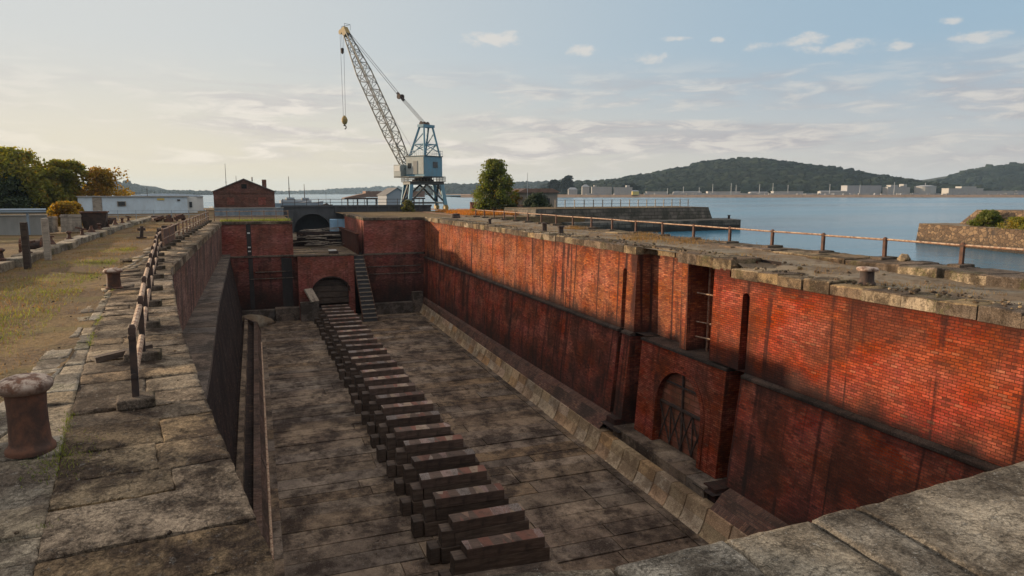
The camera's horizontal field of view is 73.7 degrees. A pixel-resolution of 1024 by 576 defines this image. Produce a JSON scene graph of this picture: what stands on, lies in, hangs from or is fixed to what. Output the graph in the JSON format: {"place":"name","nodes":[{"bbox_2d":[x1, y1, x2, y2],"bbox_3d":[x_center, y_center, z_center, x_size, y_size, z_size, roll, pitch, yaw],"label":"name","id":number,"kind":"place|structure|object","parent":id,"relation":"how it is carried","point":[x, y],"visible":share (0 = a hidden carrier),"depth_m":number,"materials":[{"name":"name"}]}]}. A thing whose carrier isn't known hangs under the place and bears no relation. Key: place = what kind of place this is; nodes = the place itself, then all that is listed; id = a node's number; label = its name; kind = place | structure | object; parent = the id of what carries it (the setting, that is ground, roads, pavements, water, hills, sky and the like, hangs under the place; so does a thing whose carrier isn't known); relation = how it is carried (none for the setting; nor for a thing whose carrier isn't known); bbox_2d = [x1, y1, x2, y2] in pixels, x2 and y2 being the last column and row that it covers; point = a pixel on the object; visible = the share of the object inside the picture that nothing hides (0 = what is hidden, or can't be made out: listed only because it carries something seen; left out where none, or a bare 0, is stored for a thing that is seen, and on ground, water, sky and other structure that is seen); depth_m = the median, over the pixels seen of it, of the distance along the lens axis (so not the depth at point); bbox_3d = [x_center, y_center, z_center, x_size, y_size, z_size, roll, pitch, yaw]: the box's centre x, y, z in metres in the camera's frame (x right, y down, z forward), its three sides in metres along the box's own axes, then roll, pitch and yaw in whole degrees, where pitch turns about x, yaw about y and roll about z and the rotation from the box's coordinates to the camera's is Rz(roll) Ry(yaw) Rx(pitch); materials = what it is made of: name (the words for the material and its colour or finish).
{"place":"outdoors","nodes":[
{"label":"outdoors","id":0,"kind":"place"},
{"bbox_2d":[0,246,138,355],"bbox_3d":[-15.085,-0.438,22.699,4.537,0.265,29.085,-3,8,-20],"label":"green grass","id":1,"kind":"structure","parent":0,"point":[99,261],"depth_m":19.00,"materials":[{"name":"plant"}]},
{"bbox_2d":[0,223,191,376],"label":"grass ground","id":2,"kind":"structure","parent":0,"point":[9,244],"depth_m":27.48,"materials":[{"name":"plant"}]},
{"bbox_2d":[0,208,45,234],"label":"guard rail","id":3,"kind":"object","parent":2,"relation":"on","point":[27,211],"visible":0.95,"depth_m":44.92,"materials":[{"name":"metal"}]},
{"bbox_2d":[0,214,47,234],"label":"wall","id":4,"kind":"structure","parent":2,"relation":"on","point":[9,225],"depth_m":45.37,"materials":[{"name":"grey concrete"}]},
{"bbox_2d":[19,222,31,268],"bbox_3d":[-17.729,-1.509,24.894,0.210,1.770,0.210,-3,8,-20],"label":"wooden post","id":5,"kind":"object","parent":2,"relation":"on","point":[25,244],"visible":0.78,"depth_m":24.81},
{"bbox_2d":[41,218,51,259],"bbox_3d":[-19.025,-1.945,27.902,0.220,1.810,0.220,-3,8,-20],"label":"wooden post","id":6,"kind":"object","parent":2,"relation":"on","point":[46,238],"visible":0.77,"depth_m":27.81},
{"bbox_2d":[45,201,82,226],"bbox_3d":[-38.202,-6.197,58.263,3.109,2.582,2.801,-4,9,-26],"label":"golden bush","id":7,"kind":"object","parent":2,"relation":"on","point":[59,208],"visible":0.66,"depth_m":57.63,"materials":[{"name":"yellow plant"}]},
{"bbox_2d":[59,214,81,231],"bbox_3d":[-30.979,-4.570,48.010,1.280,1.200,1.140,-4,9,-29],"label":"wooden crate","id":8,"kind":"object","parent":2,"relation":"on","point":[70,222],"visible":0.8,"depth_m":47.58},
{"bbox_2d":[0,216,150,272],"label":"stone kerb","id":9,"kind":"structure","parent":2,"relation":"on","point":[12,261],"depth_m":34.32,"materials":[{"name":"stone"}]},
{"bbox_2d":[79,211,108,229],"bbox_3d":[-30.168,-4.874,49.373,1.740,1.330,1.740,-4,9,-26],"label":"skip","id":10,"kind":"object","parent":2,"relation":"on","point":[90,218],"visible":0.97,"depth_m":48.74,"materials":[{"name":"black metal"}]},
{"bbox_2d":[0,226,192,456],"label":"verge ground","id":11,"kind":"structure","parent":0,"point":[44,338],"depth_m":14.12,"materials":[{"name":"green plant"}]},
{"bbox_2d":[0,244,222,548],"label":"path gravel","id":12,"kind":"structure","parent":11,"relation":"on","point":[169,532],"depth_m":11.78,"materials":[{"name":"gravel"}]},
{"bbox_2d":[0,222,199,575],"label":"paving","id":13,"kind":"structure","parent":0,"point":[24,508],"depth_m":6.76,"materials":[{"name":"stone"}]},
{"bbox_2d":[0,372,56,458],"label":"bollard","id":14,"kind":"object","parent":13,"relation":"on","point":[24,395],"visible":0.99,"depth_m":7.08,"materials":[{"name":"brown metal"}]},
{"bbox_2d":[0,289,114,527],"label":"joint weeds","id":15,"kind":"object","parent":13,"relation":"on","point":[61,450],"visible":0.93,"depth_m":7.16,"materials":[{"name":"green plant"}]},
{"bbox_2d":[103,268,123,289],"bbox_3d":[-11.480,-0.277,19.666,0.510,0.600,0.510,2,8,15],"label":"bollard","id":16,"kind":"object","parent":13,"relation":"on","point":[113,279],"visible":0.98,"depth_m":19.52,"materials":[{"name":"brown metal"}]},
{"bbox_2d":[76,193,197,213],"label":"long building","id":17,"kind":"structure","parent":0,"point":[126,204],"depth_m":92.53,"materials":[{"name":"grey concrete"}]},
{"bbox_2d":[0,208,285,222],"bbox_3d":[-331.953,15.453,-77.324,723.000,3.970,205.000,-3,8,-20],"label":"yard ground","id":18,"kind":"structure","parent":0,"point":[210,210],"depth_m":82.16,"materials":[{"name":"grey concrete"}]},
{"bbox_2d":[0,173,45,208],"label":"dark evergreen","id":19,"kind":"object","parent":18,"relation":"on","point":[21,200],"visible":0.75,"depth_m":95.40,"materials":[{"name":"green plant"}]},
{"bbox_2d":[0,145,50,197],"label":"tall tree","id":20,"kind":"object","parent":18,"relation":"on","point":[12,162],"visible":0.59,"depth_m":97.70,"materials":[{"name":"green plant"}]},
{"bbox_2d":[24,178,74,210],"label":"tree","id":21,"kind":"object","parent":18,"relation":"on","point":[47,193],"visible":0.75,"depth_m":98.46,"materials":[{"name":"green plant"}]},
{"bbox_2d":[39,158,95,201],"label":"tall tree","id":22,"kind":"object","parent":18,"relation":"on","point":[61,171],"visible":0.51,"depth_m":101.56,"materials":[{"name":"green plant"}]},
{"bbox_2d":[75,166,134,195],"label":"autumn tree","id":23,"kind":"object","parent":18,"relation":"on","point":[103,184],"visible":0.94,"depth_m":103.99,"materials":[{"name":"orange plant"}]},
{"bbox_2d":[131,194,203,210],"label":"shed","id":24,"kind":"structure","parent":18,"relation":"on","point":[200,206],"depth_m":106.58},
{"bbox_2d":[151,214,185,221],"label":"scrap heap","id":25,"kind":"object","parent":18,"relation":"on","point":[169,218],"visible":0.94,"depth_m":66.35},
{"bbox_2d":[219,218,291,221],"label":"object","id":26,"kind":"structure","parent":18,"relation":"on","point":[261,219],"depth_m":68.35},
{"bbox_2d":[140,185,205,194],"bbox_3d":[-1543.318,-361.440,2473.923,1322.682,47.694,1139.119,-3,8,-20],"label":"hill","id":27,"kind":"structure","parent":0,"point":[152,188],"depth_m":2605.21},
{"bbox_2d":[78,180,212,194],"bbox_3d":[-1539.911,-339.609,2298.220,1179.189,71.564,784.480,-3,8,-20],"label":"forest","id":28,"kind":"object","parent":27,"relation":"on","point":[137,189],"visible":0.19,"depth_m":2338.55,"materials":[{"name":"plant"}]},
{"bbox_2d":[211,177,275,207],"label":"brick house","id":29,"kind":"structure","parent":0,"point":[243,193],"depth_m":108.95,"materials":[{"name":"brick"}]},
{"bbox_2d":[214,207,283,216],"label":"wall","id":30,"kind":"structure","parent":0,"point":[273,210],"depth_m":81.56,"materials":[{"name":"grey concrete"}]},
{"bbox_2d":[336,211,584,223],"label":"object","id":31,"kind":"structure","parent":0,"point":[549,219],"depth_m":79.40,"materials":[{"name":"grey concrete"}]},
{"bbox_2d":[281,205,431,232],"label":"arched bridge","id":32,"kind":"structure","parent":31,"relation":"on","point":[302,217],"depth_m":97.60,"materials":[{"name":"stone"}]},
{"bbox_2d":[282,199,408,204],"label":"railing","id":33,"kind":"object","parent":32,"relation":"on","point":[330,202],"visible":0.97,"depth_m":96.52,"materials":[{"name":"black metal"}]},
{"bbox_2d":[416,211,466,216],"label":"crane rail","id":34,"kind":"object","parent":31,"relation":"on","point":[439,213],"visible":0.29,"depth_m":88.57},
{"bbox_2d":[338,23,448,209],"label":"dock crane","id":35,"kind":"object","parent":34,"relation":"on","point":[424,169],"visible":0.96,"depth_m":107.70,"materials":[{"name":"blue paint"}]},
{"bbox_2d":[470,158,519,210],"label":"broad tree","id":36,"kind":"object","parent":31,"relation":"on","point":[493,179],"visible":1,"depth_m":89.57,"materials":[{"name":"green plant"}]},
{"bbox_2d":[506,188,560,206],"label":"hut","id":37,"kind":"object","parent":31,"relation":"on","point":[551,195],"visible":0.36,"depth_m":101.36,"materials":[{"name":"red brick"}]},
{"bbox_2d":[521,192,551,206],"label":"round bush","id":38,"kind":"object","parent":31,"relation":"on","point":[537,199],"visible":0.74,"depth_m":96.36,"materials":[{"name":"green plant"}]},
{"bbox_2d":[435,208,519,214],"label":"quay grass","id":39,"kind":"structure","parent":0,"point":[463,211],"depth_m":85.39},
{"bbox_2d":[260,312,708,575],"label":"dock floor","id":40,"kind":"structure","parent":0,"point":[584,531],"depth_m":31.26,"materials":[{"name":"stone"}]},
{"bbox_2d":[33,222,284,575],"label":"dock wall","id":41,"kind":"structure","parent":40,"relation":"on","point":[113,514],"depth_m":7.97,"materials":[{"name":"stone"}]},
{"bbox_2d":[93,343,152,362],"bbox_3d":[-6.426,1.072,11.303,0.855,0.191,0.160,-7,10,-40],"label":"plank","id":42,"kind":"object","parent":41,"relation":"on","point":[108,356],"visible":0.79,"depth_m":11.14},
{"bbox_2d":[116,228,166,410],"bbox_3d":[-10.838,-0.650,20.637,0.591,1.075,27.283,-4,9,-26],"label":"railing","id":43,"kind":"object","parent":41,"relation":"on","point":[135,355],"visible":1,"depth_m":11.09,"materials":[{"name":"wood"}]},
{"bbox_2d":[159,211,211,248],"bbox_3d":[-23.302,-4.684,49.885,0.706,1.056,36.121,-3,8,-20],"label":"railing","id":44,"kind":"object","parent":41,"relation":"on","point":[169,240],"visible":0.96,"depth_m":40.91,"materials":[{"name":"metal"}]},
{"bbox_2d":[261,342,273,559],"bbox_3d":[-11.587,8.041,32.305,0.150,0.140,54.000,-3,8,-20],"label":"pipe","id":45,"kind":"object","parent":41,"relation":"attached to","point":[269,507],"visible":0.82,"depth_m":30.32,"materials":[{"name":"metal"}]},
{"bbox_2d":[242,314,275,326],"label":"rubble heap","id":46,"kind":"object","parent":40,"relation":"on","point":[262,320],"visible":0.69,"depth_m":65.64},
{"bbox_2d":[221,221,299,320],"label":"end wall","id":47,"kind":"structure","parent":40,"relation":"on","point":[263,263],"depth_m":67.84,"materials":[{"name":"red brick"}]},
{"bbox_2d":[293,227,358,321],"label":"gate block","id":48,"kind":"structure","parent":40,"relation":"on","point":[326,276],"depth_m":69.57,"materials":[{"name":"red brick"}]},
{"bbox_2d":[293,227,341,245],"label":"plank pile","id":49,"kind":"object","parent":48,"relation":"on","point":[317,242],"visible":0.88,"depth_m":79.87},
{"bbox_2d":[316,310,353,326],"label":"keel block","id":50,"kind":"object","parent":40,"relation":"on","point":[323,316],"depth_m":64.97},
{"bbox_2d":[319,317,358,335],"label":"keel block","id":51,"kind":"object","parent":40,"relation":"on","point":[323,329],"depth_m":61.41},
{"bbox_2d":[321,320,361,339],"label":"keel block","id":52,"kind":"object","parent":40,"relation":"on","point":[333,324],"depth_m":59.49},
{"bbox_2d":[325,324,366,344],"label":"keel block","id":53,"kind":"object","parent":40,"relation":"on","point":[336,329],"depth_m":57.73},
{"bbox_2d":[327,328,370,348],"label":"keel block","id":54,"kind":"object","parent":40,"relation":"on","point":[351,332],"depth_m":55.92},
{"bbox_2d":[328,333,372,355],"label":"keel block","id":55,"kind":"object","parent":40,"relation":"on","point":[347,337],"depth_m":53.99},
{"bbox_2d":[331,337,376,360],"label":"keel block","id":56,"kind":"object","parent":40,"relation":"on","point":[334,354],"depth_m":52.30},
{"bbox_2d":[335,343,382,365],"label":"keel block","id":57,"kind":"object","parent":40,"relation":"on","point":[344,352],"depth_m":50.58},
{"bbox_2d":[337,348,388,372],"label":"keel block","id":58,"kind":"object","parent":40,"relation":"on","point":[366,352],"depth_m":48.80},
{"bbox_2d":[339,354,391,379],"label":"keel block","id":59,"kind":"object","parent":40,"relation":"on","point":[345,372],"depth_m":46.87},
{"bbox_2d":[354,254,377,321],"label":"stair","id":60,"kind":"object","parent":40,"relation":"on","point":[367,306],"visible":0.99,"depth_m":68.94,"materials":[{"name":"stone"}]},
{"bbox_2d":[344,360,398,387],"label":"keel block","id":61,"kind":"object","parent":40,"relation":"on","point":[368,366],"depth_m":45.07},
{"bbox_2d":[348,366,405,395],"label":"keel block","id":62,"kind":"object","parent":40,"relation":"on","point":[359,379],"depth_m":43.41,"materials":[{"name":"wood"}]},
{"bbox_2d":[351,374,411,404],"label":"keel block","id":63,"kind":"object","parent":40,"relation":"on","point":[387,380],"depth_m":41.60,"materials":[{"name":"wood"}]},
{"bbox_2d":[343,213,424,314],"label":"end wall","id":64,"kind":"structure","parent":40,"relation":"on","point":[393,250],"depth_m":72.43,"materials":[{"name":"red brick"}]},
{"bbox_2d":[354,382,417,413],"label":"keel block","id":65,"kind":"object","parent":40,"relation":"on","point":[360,406],"depth_m":39.64,"materials":[{"name":"wood"}]},
{"bbox_2d":[361,391,426,424],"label":"keel block","id":66,"kind":"object","parent":40,"relation":"on","point":[386,399],"depth_m":37.92,"materials":[{"name":"wood"}]},
{"bbox_2d":[367,400,436,435],"bbox_3d":[-5.839,6.931,36.577,3.760,1.429,0.704,-3,9,-19],"label":"keel block","id":67,"kind":"object","parent":40,"relation":"on","point":[399,409],"depth_m":36.21,"materials":[{"name":"wood"}]},
{"bbox_2d":[370,410,443,448],"bbox_3d":[-5.287,7.180,34.788,3.798,1.428,0.693,-3,8,-19],"label":"keel block","id":68,"kind":"object","parent":40,"relation":"on","point":[406,420],"depth_m":34.41,"materials":[{"name":"wood"}]},
{"bbox_2d":[376,422,453,461],"bbox_3d":[-4.615,7.425,33.011,3.783,1.420,0.679,-2,8,-20],"label":"keel block","id":69,"kind":"object","parent":40,"relation":"on","point":[395,439],"depth_m":32.56,"materials":[{"name":"wood"}]},
{"bbox_2d":[386,434,466,477],"bbox_3d":[-3.836,7.663,31.282,3.784,1.427,0.701,-3,8,-19],"label":"keel block","id":70,"kind":"object","parent":40,"relation":"on","point":[407,451],"depth_m":30.91,"materials":[{"name":"wood"}]},
{"bbox_2d":[394,449,479,495],"bbox_3d":[-3.184,7.917,29.457,3.760,1.429,0.704,-3,9,-20],"label":"keel block","id":71,"kind":"object","parent":40,"relation":"on","point":[415,468],"depth_m":29.07,"materials":[{"name":"wood"}]},
{"bbox_2d":[399,465,490,516],"bbox_3d":[-2.627,8.166,27.667,3.798,1.428,0.693,-3,9,-19],"label":"keel block","id":72,"kind":"object","parent":40,"relation":"on","point":[427,485],"depth_m":27.29,"materials":[{"name":"wood"}]},
{"bbox_2d":[411,483,508,537],"bbox_3d":[-1.919,8.407,25.933,3.783,1.420,0.679,-3,8,-18],"label":"keel block","id":73,"kind":"object","parent":40,"relation":"on","point":[439,507],"depth_m":25.53,"materials":[{"name":"wood"}]},
{"bbox_2d":[426,503,528,564],"bbox_3d":[-1.126,8.646,24.157,3.784,1.427,0.701,-2,8,-21],"label":"keel block","id":74,"kind":"object","parent":40,"relation":"on","point":[455,530],"depth_m":23.80,"materials":[{"name":"wood"}]},
{"bbox_2d":[271,316,687,557],"bbox_3d":[-7.498,6.709,43.334,14.652,0.079,55.948,-3,8,-20],"label":"floor debris","id":75,"kind":"object","parent":40,"relation":"on","point":[456,434],"visible":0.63,"depth_m":32.80,"materials":[{"name":"stone"}]},
{"bbox_2d":[438,528,551,575],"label":"keel block","id":76,"kind":"object","parent":40,"relation":"on","point":[523,547],"depth_m":22.08,"materials":[{"name":"wood"}]},
{"bbox_2d":[420,217,1023,543],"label":"dock wall","id":77,"kind":"structure","parent":40,"relation":"on","point":[725,436],"depth_m":25.71,"materials":[{"name":"red brick"}]},
{"bbox_2d":[695,267,712,350],"bbox_3d":[8.516,0.968,28.775,0.355,3.603,1.572,-6,10,-37],"label":"rusty pipework","id":78,"kind":"object","parent":77,"relation":"on","point":[707,338],"visible":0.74,"depth_m":29.05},
{"bbox_2d":[856,266,878,284],"bbox_3d":[11.062,-0.385,21.254,0.630,0.540,0.630,-5,9,-33],"label":"bollard","id":79,"kind":"object","parent":77,"relation":"on","point":[867,273],"visible":0.97,"depth_m":21.09,"materials":[{"name":"black metal"}]},
{"bbox_2d":[454,461,1023,575],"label":"head wall","id":80,"kind":"structure","parent":40,"relation":"on","point":[972,526],"depth_m":5.33,"materials":[{"name":"grey stone"}]},
{"bbox_2d":[0,0,1023,190],"label":"sky","id":81,"kind":"structure","parent":0,"point":[174,94],"materials":[{"name":"blue"}]},
{"bbox_2d":[112,194,1023,271],"bbox_3d":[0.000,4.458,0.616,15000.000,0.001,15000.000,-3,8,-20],"label":"harbour water","id":82,"kind":"structure","parent":0,"point":[901,218],"depth_m":135.42,"materials":[{"name":"liquid"}]},
{"bbox_2d":[342,191,424,204],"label":"covered pier","id":83,"kind":"structure","parent":82,"relation":"in","point":[364,194],"depth_m":193.74,"materials":[{"name":"black metal"}]},
{"bbox_2d":[377,188,407,204],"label":"grey shed","id":84,"kind":"structure","parent":83,"relation":"on","point":[391,195],"depth_m":164.43,"materials":[{"name":"metal"}]},
{"bbox_2d":[504,206,740,231],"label":"stone jetty","id":85,"kind":"object","parent":82,"relation":"in","point":[689,215],"visible":0.53,"depth_m":83.26,"materials":[{"name":"grey stone"}]},
{"bbox_2d":[555,199,688,207],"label":"railing","id":86,"kind":"object","parent":85,"relation":"on","point":[629,203],"visible":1,"depth_m":87.08,"materials":[{"name":"metal"}]},
{"bbox_2d":[916,210,1023,253],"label":"stone pier","id":87,"kind":"structure","parent":82,"relation":"in","point":[958,233],"depth_m":56.56,"materials":[{"name":"stone"}]},
{"bbox_2d":[966,209,1005,226],"bbox_3d":[39.445,-5.685,56.734,2.016,1.752,2.910,-7,11,-43],"label":"bush","id":88,"kind":"object","parent":87,"relation":"on","point":[989,218],"visible":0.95,"depth_m":56.35,"materials":[{"name":"green plant"}]},
{"bbox_2d":[995,216,1023,229],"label":"bush","id":89,"kind":"object","parent":87,"relation":"on","point":[1015,222],"visible":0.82,"depth_m":53.27,"materials":[{"name":"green plant"}]},
{"bbox_2d":[442,217,1023,304],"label":"quay ground","id":90,"kind":"structure","parent":0,"point":[1012,294],"depth_m":25.06,"materials":[{"name":"stone"}]},
{"bbox_2d":[556,226,756,244],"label":"quay tufts","id":91,"kind":"object","parent":90,"relation":"on","point":[643,236],"visible":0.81,"depth_m":37.94,"materials":[{"name":"green plant"}]},
{"bbox_2d":[476,221,1005,295],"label":"quay weeds","id":92,"kind":"object","parent":90,"relation":"on","point":[914,285],"visible":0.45,"depth_m":24.18,"materials":[{"name":"green plant"}]},
{"bbox_2d":[462,220,1022,308],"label":"quay rubble","id":93,"kind":"object","parent":90,"relation":"on","point":[915,290],"visible":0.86,"depth_m":22.75,"materials":[{"name":"stone"}]},
{"bbox_2d":[534,222,1023,288],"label":"quay kerb","id":94,"kind":"structure","parent":90,"relation":"on","point":[993,277],"depth_m":24.23,"materials":[{"name":"stone"}]},
{"bbox_2d":[471,209,1023,267],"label":"railing","id":95,"kind":"object","parent":94,"relation":"on","point":[959,264],"visible":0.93,"depth_m":31.41,"materials":[{"name":"metal"}]},
{"bbox_2d":[882,184,909,194],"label":"office block","id":96,"kind":"structure","parent":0,"point":[891,189],"depth_m":829.72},
{"bbox_2d":[922,176,946,181],"bbox_3d":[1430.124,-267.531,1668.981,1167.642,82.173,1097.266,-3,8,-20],"label":"headland hill","id":97,"kind":"structure","parent":0,"point":[934,179],"depth_m":1797.49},
{"bbox_2d":[932,162,1023,190],"bbox_3d":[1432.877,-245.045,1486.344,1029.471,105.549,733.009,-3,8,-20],"label":"headland forest","id":98,"kind":"object","parent":97,"relation":"on","point":[1008,177],"visible":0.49,"depth_m":1565.97,"materials":[{"name":"plant"}]},
{"bbox_2d":[941,186,983,194],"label":"white block","id":99,"kind":"structure","parent":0,"point":[964,189],"depth_m":831.70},
{"bbox_3d":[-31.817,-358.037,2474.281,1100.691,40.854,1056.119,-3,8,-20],"label":"middle hill","id":100,"kind":"structure","parent":0,"visible":0},
{"bbox_2d":[413,180,559,194],"bbox_3d":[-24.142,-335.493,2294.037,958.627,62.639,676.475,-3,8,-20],"label":"forest","id":101,"kind":"object","parent":100,"relation":"on","point":[455,188],"visible":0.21,"depth_m":2262.08,"materials":[{"name":"plant"}]},
{"bbox_3d":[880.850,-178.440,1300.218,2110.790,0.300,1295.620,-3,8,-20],"label":"far shore ground","id":102,"kind":"structure","parent":0,"visible":0},
{"bbox_2d":[559,175,573,194],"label":"tree","id":103,"kind":"object","parent":102,"relation":"on","point":[566,183],"visible":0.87,"depth_m":890.51,"materials":[{"name":"green plant"}]},
{"bbox_2d":[461,195,1023,196],"bbox_3d":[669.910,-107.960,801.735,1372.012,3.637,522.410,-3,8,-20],"label":"sea wall","id":104,"kind":"structure","parent":102,"relation":"on","point":[782,195],"depth_m":799.19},
{"bbox_2d":[586,193,1017,194],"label":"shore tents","id":105,"kind":"object","parent":102,"relation":"on","point":[804,194],"visible":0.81,"depth_m":812.94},
{"bbox_2d":[592,193,1023,194],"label":"shore clutter","id":106,"kind":"object","parent":102,"relation":"on","point":[811,194],"visible":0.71,"depth_m":811.78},
{"bbox_2d":[841,185,881,194],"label":"grey factory","id":107,"kind":"structure","parent":102,"relation":"on","point":[869,189],"depth_m":841.27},
{"bbox_2d":[914,183,936,194],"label":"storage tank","id":108,"kind":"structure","parent":102,"relation":"on","point":[924,189],"depth_m":817.53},
{"bbox_3d":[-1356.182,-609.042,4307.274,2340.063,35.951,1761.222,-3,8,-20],"label":"distant hill","id":109,"kind":"structure","parent":0,"visible":0},
{"bbox_2d":[274,185,415,193],"bbox_3d":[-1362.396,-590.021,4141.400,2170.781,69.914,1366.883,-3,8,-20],"label":"distant forest","id":110,"kind":"object","parent":109,"relation":"on","point":[359,190],"visible":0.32,"depth_m":4004.79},
{"bbox_3d":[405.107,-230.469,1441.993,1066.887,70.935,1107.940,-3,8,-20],"label":"harbour hill","id":111,"kind":"structure","parent":0,"visible":0},
{"bbox_2d":[540,157,994,196],"bbox_3d":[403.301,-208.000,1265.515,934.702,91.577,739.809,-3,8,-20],"label":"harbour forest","id":112,"kind":"object","parent":111,"relation":"on","point":[745,174],"visible":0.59,"depth_m":1192.39,"materials":[{"name":"plant"}]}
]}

